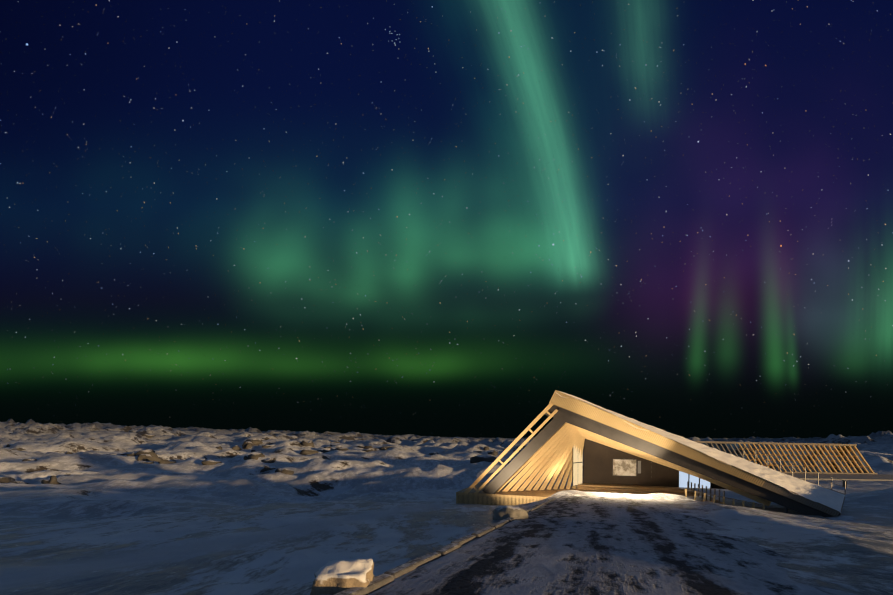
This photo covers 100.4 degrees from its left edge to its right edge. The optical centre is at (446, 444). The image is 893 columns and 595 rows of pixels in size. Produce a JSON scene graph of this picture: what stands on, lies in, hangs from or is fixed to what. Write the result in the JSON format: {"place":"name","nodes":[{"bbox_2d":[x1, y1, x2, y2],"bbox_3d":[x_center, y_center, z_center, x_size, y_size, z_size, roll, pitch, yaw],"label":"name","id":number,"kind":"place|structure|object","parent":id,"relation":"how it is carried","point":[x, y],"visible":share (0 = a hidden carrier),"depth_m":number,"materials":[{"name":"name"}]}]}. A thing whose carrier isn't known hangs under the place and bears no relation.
{"place":"outdoors","nodes":[
{"label":"outdoors","id":0,"kind":"place"},
{"bbox_2d":[0,0,892,438],"bbox_3d":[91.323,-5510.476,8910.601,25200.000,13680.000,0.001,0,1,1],"label":"sky","id":1,"kind":"structure","parent":0,"point":[462,366],"depth_m":8911.05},
{"bbox_2d":[0,419,892,594],"bbox_3d":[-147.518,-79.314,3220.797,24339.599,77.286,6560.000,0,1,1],"label":"snow ground","id":2,"kind":"structure","parent":0,"point":[98,520],"depth_m":19.59,"materials":[{"name":"white snow"}]},
{"bbox_2d":[0,434,525,483],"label":"rock outcrops","id":3,"kind":"object","parent":2,"relation":"on","point":[148,455],"visible":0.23,"depth_m":108.38,"materials":[{"name":"brown stone"}]},
{"bbox_2d":[310,558,375,594],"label":"boulder","id":4,"kind":"object","parent":2,"relation":"on","point":[333,577],"visible":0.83,"depth_m":4.49,"materials":[{"name":"stone"}]},
{"bbox_2d":[334,498,555,594],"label":"kerb stones","id":5,"kind":"object","parent":2,"relation":"on","point":[384,579],"visible":0.44,"depth_m":5.86,"materials":[{"name":"grey stone"}]},
{"bbox_2d":[492,506,528,519],"bbox_3d":[2.073,2.355,12.084,1.186,0.791,1.039,0,1,1],"label":"rock","id":6,"kind":"object","parent":2,"relation":"on","point":[505,512],"visible":0.52,"depth_m":11.81,"materials":[{"name":"grey stone"}]},
{"bbox_2d":[456,390,846,519],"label":"building","id":7,"kind":"structure","parent":2,"relation":"on","point":[587,446],"depth_m":30.20,"materials":[{"name":"brown wood"}]},
{"bbox_2d":[557,391,844,512],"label":"roof snow","id":8,"kind":"structure","parent":7,"relation":"on","point":[820,494],"depth_m":26.65,"materials":[{"name":"white snow"}]},
{"bbox_2d":[695,441,892,480],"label":"slatted roof","id":9,"kind":"structure","parent":2,"relation":"on","point":[842,461],"depth_m":62.53,"materials":[{"name":"brown wood"}]},
{"bbox_2d":[0,0,892,436],"bbox_3d":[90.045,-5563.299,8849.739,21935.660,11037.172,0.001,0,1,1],"label":"stars","id":10,"kind":"object","parent":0,"point":[442,220],"visible":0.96,"depth_m":8846.11,"materials":[{"name":"white"}]},
{"bbox_2d":[369,491,857,594],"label":"road","id":11,"kind":"structure","parent":0,"point":[574,545],"depth_m":6.53,"materials":[{"name":"white snow"}]}
]}

